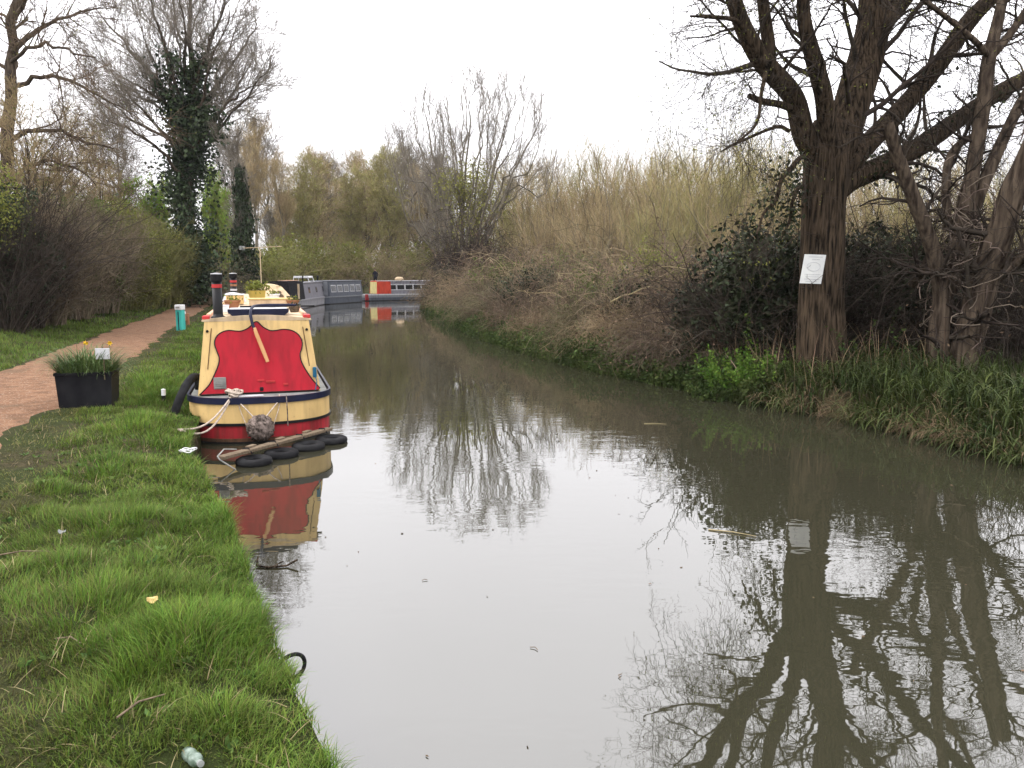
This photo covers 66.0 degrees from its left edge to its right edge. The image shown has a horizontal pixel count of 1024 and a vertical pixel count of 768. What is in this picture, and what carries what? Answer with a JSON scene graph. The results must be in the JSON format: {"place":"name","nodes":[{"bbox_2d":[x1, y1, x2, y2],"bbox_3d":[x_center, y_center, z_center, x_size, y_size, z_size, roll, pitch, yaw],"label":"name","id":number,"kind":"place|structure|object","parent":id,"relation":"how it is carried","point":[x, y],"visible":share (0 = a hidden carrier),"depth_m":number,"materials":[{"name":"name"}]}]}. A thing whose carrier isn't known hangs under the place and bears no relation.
{"place":"outdoors","nodes":[
{"label":"outdoors","id":0,"kind":"place"},
{"bbox_2d":[0,303,211,448],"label":"path","id":1,"kind":"structure","parent":0,"point":[25,394],"depth_m":15.23,"materials":[{"name":"brown gravel"}]},
{"bbox_2d":[0,280,1023,767],"bbox_3d":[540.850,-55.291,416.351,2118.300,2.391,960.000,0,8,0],"label":"ground","id":2,"kind":"structure","parent":0,"point":[168,754],"depth_m":5.12,"materials":[{"name":"green plant"}]},
{"bbox_2d":[0,67,78,222],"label":"bare tree","id":3,"kind":"object","parent":2,"relation":"on","point":[28,166],"visible":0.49,"depth_m":27.65,"materials":[{"name":"brown plant"}]},
{"bbox_2d":[0,172,126,329],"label":"hedge shrub","id":4,"kind":"object","parent":2,"relation":"on","point":[10,275],"visible":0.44,"depth_m":23.11,"materials":[{"name":"brown plant"}]},
{"bbox_2d":[1,177,142,325],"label":"hedge shrub","id":5,"kind":"object","parent":2,"relation":"on","point":[65,311],"visible":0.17,"depth_m":25.69,"materials":[{"name":"brown plant"}]},
{"bbox_2d":[28,100,116,210],"bbox_3d":[-20.250,-8.005,35.188,4.622,9.746,4.254,7,11,41],"label":"bare tree","id":6,"kind":"object","parent":2,"relation":"on","point":[66,128],"visible":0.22,"depth_m":35.20,"materials":[{"name":"brown plant"}]},
{"bbox_2d":[53,368,119,407],"bbox_3d":[-6.103,0.059,11.360,0.756,0.508,0.508,-2,8,-14],"label":"planter","id":7,"kind":"object","parent":2,"relation":"on","point":[93,389],"visible":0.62,"depth_m":11.15,"materials":[{"name":"black plastic"}]},
{"bbox_2d":[27,340,142,382],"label":"daffodil clump","id":8,"kind":"object","parent":7,"relation":"in","point":[79,363],"visible":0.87,"depth_m":11.16,"materials":[{"name":"green plant"}]},
{"bbox_2d":[19,181,158,319],"bbox_3d":[-17.105,-4.914,28.873,8.196,5.197,6.953,-5,9,-31],"label":"hedge shrub","id":9,"kind":"object","parent":2,"relation":"on","point":[88,312],"visible":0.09,"depth_m":29.05,"materials":[{"name":"green plant"}]},
{"bbox_2d":[0,126,183,333],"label":"shrub","id":10,"kind":"object","parent":2,"relation":"on","point":[15,323],"visible":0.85,"depth_m":22.36,"materials":[{"name":"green plant"}]},
{"bbox_2d":[50,110,135,210],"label":"bare tree","id":11,"kind":"object","parent":2,"relation":"on","point":[112,177],"visible":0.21,"depth_m":46.22,"materials":[{"name":"brown plant"}]},
{"bbox_2d":[0,0,194,225],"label":"overhanging tree","id":12,"kind":"object","parent":2,"relation":"on","point":[15,43],"visible":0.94,"depth_m":28.58,"materials":[{"name":"brown plant"}]},
{"bbox_2d":[46,185,163,313],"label":"hedge shrub","id":13,"kind":"object","parent":2,"relation":"on","point":[118,295],"visible":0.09,"depth_m":33.11,"materials":[{"name":"green plant"}]},
{"bbox_2d":[78,88,153,207],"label":"bare tree","id":14,"kind":"object","parent":2,"relation":"on","point":[123,163],"visible":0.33,"depth_m":60.03,"materials":[{"name":"brown plant"}]},
{"bbox_2d":[110,173,172,232],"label":"fresh green tree","id":15,"kind":"object","parent":2,"relation":"on","point":[157,201],"visible":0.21,"depth_m":48.66,"materials":[{"name":"green plant"}]},
{"bbox_2d":[89,196,202,310],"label":"hedge shrub","id":16,"kind":"object","parent":2,"relation":"on","point":[149,298],"visible":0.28,"depth_m":38.27,"materials":[{"name":"green plant"}]},
{"bbox_2d":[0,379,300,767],"bbox_3d":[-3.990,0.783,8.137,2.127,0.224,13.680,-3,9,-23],"label":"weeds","id":17,"kind":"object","parent":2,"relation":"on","point":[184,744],"visible":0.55,"depth_m":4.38,"materials":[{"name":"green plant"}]},
{"bbox_2d":[0,362,334,767],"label":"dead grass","id":18,"kind":"structure","parent":2,"relation":"on","point":[131,711],"depth_m":4.05,"materials":[{"name":"plant"}]},
{"bbox_2d":[125,212,228,308],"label":"hedge shrub","id":19,"kind":"object","parent":2,"relation":"on","point":[180,293],"visible":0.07,"depth_m":43.82,"materials":[{"name":"green plant"}]},
{"bbox_2d":[42,0,314,307],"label":"ivy clad tree","id":20,"kind":"object","parent":2,"relation":"on","point":[191,164],"visible":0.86,"depth_m":43.33,"materials":[{"name":"brown plant"}]},
{"bbox_2d":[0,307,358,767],"bbox_3d":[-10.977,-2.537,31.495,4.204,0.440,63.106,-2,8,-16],"label":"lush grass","id":21,"kind":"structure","parent":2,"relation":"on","point":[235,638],"depth_m":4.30,"materials":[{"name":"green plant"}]},
{"bbox_2d":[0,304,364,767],"bbox_3d":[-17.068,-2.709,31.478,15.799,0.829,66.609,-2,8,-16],"label":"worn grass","id":22,"kind":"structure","parent":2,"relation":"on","point":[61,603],"depth_m":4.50,"materials":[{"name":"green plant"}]},
{"bbox_2d":[195,162,235,272],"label":"fresh green tree","id":23,"kind":"object","parent":2,"relation":"on","point":[219,216],"visible":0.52,"depth_m":58.34,"materials":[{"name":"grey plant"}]},
{"bbox_2d":[204,105,268,227],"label":"bare tree","id":24,"kind":"object","parent":2,"relation":"on","point":[226,164],"visible":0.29,"depth_m":77.35,"materials":[{"name":"brown plant"}]},
{"bbox_2d":[216,117,262,293],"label":"conifer tree","id":25,"kind":"object","parent":2,"relation":"on","point":[241,198],"visible":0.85,"depth_m":52.65,"materials":[{"name":"green plant"}]},
{"bbox_2d":[227,95,274,246],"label":"tall tree","id":26,"kind":"object","parent":2,"relation":"on","point":[254,153],"visible":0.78,"depth_m":70.21,"materials":[{"name":"brown plant"}]},
{"bbox_2d":[224,242,313,282],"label":"shrub","id":27,"kind":"object","parent":2,"relation":"on","point":[273,274],"visible":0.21,"depth_m":65.22,"materials":[{"name":"green plant"}]},
{"bbox_2d":[241,117,298,257],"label":"bare tree","id":28,"kind":"object","parent":2,"relation":"on","point":[266,221],"visible":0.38,"depth_m":81.89,"materials":[{"name":"brown plant"}]},
{"bbox_2d":[260,145,299,257],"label":"tall tree","id":29,"kind":"object","parent":2,"relation":"on","point":[284,204],"visible":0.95,"depth_m":75.82,"materials":[{"name":"grey plant"}]},
{"bbox_2d":[255,235,327,280],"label":"shrub","id":30,"kind":"object","parent":2,"relation":"on","point":[289,265],"visible":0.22,"depth_m":69.33,"materials":[{"name":"green plant"}]},
{"bbox_2d":[283,147,334,250],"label":"budding tree","id":31,"kind":"object","parent":2,"relation":"on","point":[302,220],"visible":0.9,"depth_m":79.90,"materials":[{"name":"green plant"}]},
{"bbox_2d":[253,223,365,280],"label":"shrub","id":32,"kind":"object","parent":2,"relation":"on","point":[308,256],"visible":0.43,"depth_m":76.43,"materials":[{"name":"green plant"}]},
{"bbox_2d":[292,151,353,253],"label":"bare tree","id":33,"kind":"object","parent":2,"relation":"on","point":[321,227],"visible":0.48,"depth_m":86.25,"materials":[{"name":"brown plant"}]},
{"bbox_2d":[307,143,355,248],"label":"bare tree","id":34,"kind":"object","parent":2,"relation":"on","point":[333,167],"visible":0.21,"depth_m":95.38,"materials":[{"name":"green plant"}]},
{"bbox_2d":[326,161,377,252],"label":"budding tree","id":35,"kind":"object","parent":2,"relation":"on","point":[349,216],"visible":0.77,"depth_m":90.12,"materials":[{"name":"green plant"}]},
{"bbox_2d":[314,227,397,286],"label":"shrub","id":36,"kind":"object","parent":2,"relation":"on","point":[356,254],"visible":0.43,"depth_m":81.41,"materials":[{"name":"green plant"}]},
{"bbox_2d":[333,146,408,277],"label":"bare tree","id":37,"kind":"object","parent":2,"relation":"on","point":[356,151],"visible":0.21,"depth_m":93.78,"materials":[{"name":"green plant"}]},
{"bbox_2d":[355,138,412,261],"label":"budding tree","id":38,"kind":"object","parent":2,"relation":"on","point":[388,220],"visible":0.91,"depth_m":88.07,"materials":[{"name":"green plant"}]},
{"bbox_2d":[328,212,443,286],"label":"shrub","id":39,"kind":"object","parent":2,"relation":"on","point":[380,278],"visible":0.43,"depth_m":83.84,"materials":[{"name":"green plant"}]},
{"bbox_2d":[354,235,433,280],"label":"shrub","id":40,"kind":"object","parent":2,"relation":"on","point":[402,257],"visible":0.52,"depth_m":87.88,"materials":[{"name":"green plant"}]},
{"bbox_2d":[376,124,428,244],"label":"bare tree","id":41,"kind":"object","parent":2,"relation":"on","point":[405,185],"visible":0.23,"depth_m":101.05,"materials":[{"name":"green plant"}]},
{"bbox_2d":[394,156,459,257],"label":"bare tree","id":42,"kind":"object","parent":2,"relation":"on","point":[424,212],"visible":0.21,"depth_m":95.78,"materials":[{"name":"green plant"}]},
{"bbox_2d":[410,135,465,270],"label":"bare tree","id":43,"kind":"object","parent":2,"relation":"on","point":[435,223],"visible":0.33,"depth_m":87.59,"materials":[{"name":"grey plant"}]},
{"bbox_2d":[391,176,535,294],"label":"dark bush","id":44,"kind":"object","parent":2,"relation":"on","point":[465,246],"visible":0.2,"depth_m":52.21,"materials":[{"name":"brown plant"}]},
{"bbox_2d":[372,40,569,268],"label":"many stemmed tree","id":45,"kind":"object","parent":2,"relation":"on","point":[460,185],"visible":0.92,"depth_m":55.97,"materials":[{"name":"grey plant"}]},
{"bbox_2d":[387,234,574,311],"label":"bramble bush","id":46,"kind":"object","parent":2,"relation":"on","point":[449,270],"visible":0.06,"depth_m":48.38,"materials":[{"name":"brown plant"}]},
{"bbox_2d":[415,250,551,327],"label":"bramble bush","id":47,"kind":"object","parent":2,"relation":"on","point":[475,305],"visible":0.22,"depth_m":32.51,"materials":[{"name":"brown plant"}]},
{"bbox_2d":[452,247,539,298],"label":"leafy bush","id":48,"kind":"object","parent":2,"relation":"on","point":[494,272],"visible":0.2,"depth_m":37.30,"materials":[{"name":"brown plant"}]},
{"bbox_2d":[404,239,597,305],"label":"bramble bush","id":49,"kind":"object","parent":2,"relation":"on","point":[488,269],"visible":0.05,"depth_m":43.23,"materials":[{"name":"brown plant"}]},
{"bbox_2d":[467,275,560,336],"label":"bramble bush","id":50,"kind":"object","parent":2,"relation":"on","point":[505,312],"visible":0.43,"depth_m":27.89,"materials":[{"name":"brown plant"}]},
{"bbox_2d":[455,259,582,318],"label":"leafy bush","id":51,"kind":"object","parent":2,"relation":"on","point":[523,280],"visible":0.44,"depth_m":28.83,"materials":[{"name":"brown plant"}]},
{"bbox_2d":[481,296,564,345],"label":"bramble bush","id":52,"kind":"object","parent":2,"relation":"on","point":[527,319],"visible":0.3,"depth_m":24.53,"materials":[{"name":"brown plant"}]},
{"bbox_2d":[471,137,593,263],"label":"osier willow","id":53,"kind":"object","parent":2,"relation":"on","point":[506,224],"visible":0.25,"depth_m":67.79,"materials":[{"name":"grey plant"}]},
{"bbox_2d":[445,241,635,303],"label":"bramble bush","id":54,"kind":"object","parent":2,"relation":"on","point":[551,262],"visible":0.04,"depth_m":34.98,"materials":[{"name":"brown plant"}]},
{"bbox_2d":[488,184,606,274],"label":"osier willow","id":55,"kind":"object","parent":2,"relation":"on","point":[545,235],"visible":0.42,"depth_m":54.80,"materials":[{"name":"grey plant"}]},
{"bbox_2d":[468,139,634,266],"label":"osier willow","id":56,"kind":"object","parent":2,"relation":"on","point":[529,204],"visible":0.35,"depth_m":63.91,"materials":[{"name":"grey plant"}]},
{"bbox_2d":[520,252,625,364],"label":"bramble bush","id":57,"kind":"object","parent":2,"relation":"on","point":[560,322],"visible":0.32,"depth_m":21.27,"materials":[{"name":"brown plant"}]},
{"bbox_2d":[521,257,642,333],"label":"leafy bush","id":58,"kind":"object","parent":2,"relation":"on","point":[566,298],"visible":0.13,"depth_m":23.25,"materials":[{"name":"brown plant"}]},
{"bbox_2d":[526,116,645,263],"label":"osier willow","id":59,"kind":"object","parent":2,"relation":"on","point":[593,167],"visible":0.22,"depth_m":64.64,"materials":[{"name":"beige plant"}]},
{"bbox_2d":[495,201,681,300],"bbox_3d":[4.401,-4.948,33.638,10.657,6.283,11.015,-4,9,-24],"label":"bramble bush","id":60,"kind":"object","parent":2,"relation":"on","point":[594,264],"visible":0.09,"depth_m":32.77,"materials":[{"name":"brown plant"}]},
{"bbox_2d":[535,173,671,268],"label":"osier willow","id":61,"kind":"object","parent":2,"relation":"on","point":[571,236],"visible":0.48,"depth_m":48.88,"materials":[{"name":"grey plant"}]},
{"bbox_2d":[539,282,675,358],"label":"bramble bush","id":62,"kind":"object","parent":2,"relation":"on","point":[603,322],"visible":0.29,"depth_m":19.72,"materials":[{"name":"brown plant"}]},
{"bbox_2d":[418,296,807,403],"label":"undergrowth","id":63,"kind":"object","parent":2,"relation":"on","point":[670,379],"visible":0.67,"depth_m":18.27,"materials":[{"name":"green plant"}]},
{"bbox_2d":[515,128,713,264],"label":"osier willow","id":64,"kind":"object","parent":2,"relation":"on","point":[591,202],"visible":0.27,"depth_m":59.86,"materials":[{"name":"grey plant"}]},
{"bbox_2d":[570,263,680,337],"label":"leafy bush","id":65,"kind":"object","parent":2,"relation":"on","point":[619,288],"visible":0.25,"depth_m":20.76,"materials":[{"name":"brown plant"}]},
{"bbox_2d":[574,291,683,376],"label":"bramble bush","id":66,"kind":"object","parent":2,"relation":"on","point":[633,334],"visible":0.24,"depth_m":17.98,"materials":[{"name":"brown plant"}]},
{"bbox_2d":[542,220,728,318],"bbox_3d":[4.252,-3.507,26.214,5.940,3.763,6.259,3,9,22],"label":"leafy bush","id":67,"kind":"object","parent":2,"relation":"on","point":[654,251],"visible":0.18,"depth_m":25.38,"materials":[{"name":"brown plant"}]},
{"bbox_2d":[560,239,721,341],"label":"bramble bush","id":68,"kind":"object","parent":2,"relation":"on","point":[672,279],"visible":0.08,"depth_m":20.90,"materials":[{"name":"brown plant"}]},
{"bbox_2d":[560,135,736,260],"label":"osier willow","id":69,"kind":"object","parent":2,"relation":"on","point":[623,200],"visible":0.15,"depth_m":57.74,"materials":[{"name":"grey plant"}]},
{"bbox_2d":[607,166,705,270],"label":"osier willow","id":70,"kind":"object","parent":2,"relation":"on","point":[667,225],"visible":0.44,"depth_m":44.81,"materials":[{"name":"beige plant"}]},
{"bbox_2d":[585,123,733,257],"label":"osier willow","id":71,"kind":"object","parent":2,"relation":"on","point":[653,172],"visible":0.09,"depth_m":59.09,"materials":[{"name":"grey plant"}]},
{"bbox_2d":[565,223,772,373],"bbox_3d":[5.606,-2.150,20.504,9.748,3.763,6.880,-7,11,-42],"label":"bramble bush","id":72,"kind":"object","parent":2,"relation":"on","point":[664,294],"visible":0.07,"depth_m":19.24,"materials":[{"name":"brown plant"}]},
{"bbox_2d":[433,292,944,399],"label":"dry grass","id":73,"kind":"structure","parent":2,"relation":"on","point":[773,345],"depth_m":14.52,"materials":[{"name":"beige plant"}]},
{"bbox_2d":[597,292,795,381],"bbox_3d":[4.379,-1.262,16.932,5.251,2.563,5.088,2,8,11],"label":"bramble bush","id":74,"kind":"object","parent":2,"relation":"on","point":[664,346],"visible":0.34,"depth_m":16.47,"materials":[{"name":"brown plant"}]},
{"bbox_2d":[639,271,771,364],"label":"evergreen shrub","id":75,"kind":"object","parent":2,"relation":"on","point":[686,322],"visible":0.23,"depth_m":16.65,"materials":[{"name":"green plant"}]},
{"bbox_2d":[615,131,795,265],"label":"osier willow","id":76,"kind":"object","parent":2,"relation":"on","point":[712,191],"visible":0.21,"depth_m":53.12,"materials":[{"name":"grey plant"}]},
{"bbox_2d":[628,115,786,266],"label":"osier willow","id":77,"kind":"object","parent":2,"relation":"on","point":[704,224],"visible":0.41,"depth_m":48.23,"materials":[{"name":"beige plant"}]},
{"bbox_2d":[631,107,785,246],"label":"osier willow","id":78,"kind":"object","parent":2,"relation":"on","point":[698,167],"visible":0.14,"depth_m":56.97,"materials":[{"name":"beige plant"}]},
{"bbox_2d":[682,373,736,401],"bbox_3d":[3.999,0.094,15.040,1.523,0.771,1.754,5,9,32],"label":"nettle patch","id":79,"kind":"object","parent":2,"relation":"on","point":[703,393],"visible":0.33,"depth_m":14.70,"materials":[{"name":"green plant"}]},
{"bbox_2d":[644,105,803,259],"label":"osier willow","id":80,"kind":"object","parent":2,"relation":"on","point":[756,178],"visible":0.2,"depth_m":51.29,"materials":[{"name":"beige plant"}]},
{"bbox_2d":[665,111,802,243],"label":"osier willow","id":81,"kind":"object","parent":2,"relation":"on","point":[754,138],"visible":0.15,"depth_m":49.99,"materials":[{"name":"beige plant"}]},
{"bbox_2d":[671,180,799,259],"bbox_3d":[11.905,-7.093,39.441,7.105,6.659,7.175,8,11,44],"label":"osier willow","id":82,"kind":"object","parent":2,"relation":"on","point":[714,217],"visible":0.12,"depth_m":38.88,"materials":[{"name":"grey plant"}]},
{"bbox_2d":[694,345,803,394],"bbox_3d":[4.338,-0.285,14.733,1.940,0.942,1.723,0,8,0],"label":"nettle patch","id":83,"kind":"object","parent":2,"relation":"on","point":[711,367],"visible":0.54,"depth_m":14.50,"materials":[{"name":"green plant"}]},
{"bbox_2d":[626,187,927,381],"bbox_3d":[5.199,-1.822,15.653,6.120,4.050,5.528,0,8,0],"label":"evergreen shrub","id":84,"kind":"object","parent":2,"relation":"on","point":[750,298],"visible":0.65,"depth_m":15.38,"materials":[{"name":"green plant"}]},
{"bbox_2d":[595,0,1023,381],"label":"willow tree","id":85,"kind":"object","parent":2,"relation":"on","point":[826,186],"visible":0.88,"depth_m":13.64,"materials":[{"name":"brown plant"}]},
{"bbox_2d":[800,254,825,283],"bbox_3d":[5.220,-1.992,13.663,0.423,0.500,0.028,2,8,0],"label":"notice","id":86,"kind":"object","parent":85,"relation":"attached to","point":[813,272],"visible":1,"depth_m":13.66,"materials":[{"name":"paper"}]},
{"bbox_2d":[677,197,998,351],"bbox_3d":[6.564,-2.273,17.193,5.692,3.561,6.306,-4,9,-29],"label":"evergreen shrub","id":87,"kind":"object","parent":2,"relation":"on","point":[855,298],"visible":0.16,"depth_m":15.79,"materials":[{"name":"green plant"}]},
{"bbox_2d":[764,156,940,247],"bbox_3d":[15.542,-6.904,35.644,7.855,7.290,7.778,1,8,9],"label":"osier willow","id":88,"kind":"object","parent":2,"relation":"on","point":[865,215],"visible":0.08,"depth_m":34.72,"materials":[{"name":"grey plant"}]},
{"bbox_2d":[713,89,1023,360],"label":"brushwood","id":89,"kind":"object","parent":2,"relation":"on","point":[1000,301],"visible":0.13,"depth_m":15.44,"materials":[{"name":"brown plant"}]},
{"bbox_2d":[717,335,1023,475],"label":"sedge","id":90,"kind":"object","parent":2,"relation":"on","point":[892,381],"visible":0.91,"depth_m":11.95,"materials":[{"name":"green plant"}]},
{"bbox_2d":[717,376,1023,461],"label":"dead sedge","id":91,"kind":"object","parent":2,"relation":"on","point":[930,435],"visible":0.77,"depth_m":11.24,"materials":[{"name":"brown plant"}]},
{"bbox_2d":[797,206,999,353],"bbox_3d":[8.109,-1.970,16.575,5.133,3.617,5.261,0,8,-2],"label":"evergreen shrub","id":92,"kind":"object","parent":2,"relation":"on","point":[865,254],"visible":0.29,"depth_m":15.81,"materials":[{"name":"green plant"}]},
{"bbox_2d":[782,125,1023,397],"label":"brushwood","id":93,"kind":"object","parent":2,"relation":"on","point":[1008,334],"visible":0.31,"depth_m":14.44,"materials":[{"name":"brown plant"}]},
{"bbox_2d":[846,159,964,249],"bbox_3d":[16.520,-6.447,33.520,5.196,6.938,5.934,0,8,3],"label":"osier willow","id":94,"kind":"object","parent":2,"relation":"on","point":[897,216],"visible":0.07,"depth_m":32.93,"materials":[{"name":"beige plant"}]},
{"bbox_2d":[805,0,1023,371],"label":"scrub tree","id":95,"kind":"object","parent":2,"relation":"on","point":[962,258],"visible":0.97,"depth_m":13.24,"materials":[{"name":"brown plant"}]},
{"bbox_2d":[846,103,1000,237],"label":"osier willow","id":96,"kind":"object","parent":2,"relation":"on","point":[887,183],"visible":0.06,"depth_m":55.97,"materials":[{"name":"beige plant"}]},
{"bbox_2d":[0,0,1023,271],"label":"sky","id":97,"kind":"structure","parent":0,"point":[360,52],"materials":[{"name":"white"}]},
{"bbox_2d":[197,300,1023,767],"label":"water","id":98,"kind":"structure","parent":0,"point":[575,546],"depth_m":6.17,"materials":[{"name":"grey liquid"}]},
{"bbox_2d":[187,273,330,443],"bbox_3d":[-6.262,-1.417,19.542,1.990,2.650,18.660,-2,8,-17],"label":"narrowboat","id":99,"kind":"object","parent":98,"relation":"on","point":[266,351],"visible":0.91,"depth_m":11.15,"materials":[{"name":"red paint"}]},
{"bbox_2d":[238,394,279,441],"bbox_3d":[-3.439,0.479,10.755,0.570,0.602,0.464,-2,8,-17],"label":"rope fender","id":100,"kind":"object","parent":99,"relation":"hanging from","point":[259,427],"visible":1,"depth_m":10.61,"materials":[{"name":"grey fabric"}]},
{"bbox_2d":[217,427,347,469],"bbox_3d":[-2.914,0.816,10.219,0.525,0.234,2.099,4,9,26],"label":"tyre raft","id":101,"kind":"object","parent":98,"relation":"on","point":[269,456],"visible":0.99,"depth_m":10.12,"materials":[{"name":"black rubber"}]},
{"bbox_2d":[263,276,324,308],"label":"narrowboat","id":102,"kind":"object","parent":98,"relation":"on","point":[308,292],"visible":0.41,"depth_m":55.54,"materials":[{"name":"grey paint"}]},
{"bbox_2d":[310,275,362,304],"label":"narrowboat","id":103,"kind":"object","parent":98,"relation":"on","point":[342,291],"visible":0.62,"depth_m":64.12,"materials":[{"name":"grey metal"}]},
{"bbox_2d":[362,280,429,300],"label":"narrowboat","id":104,"kind":"object","parent":98,"relation":"on","point":[382,290],"visible":0.43,"depth_m":71.30,"materials":[{"name":"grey metal"}]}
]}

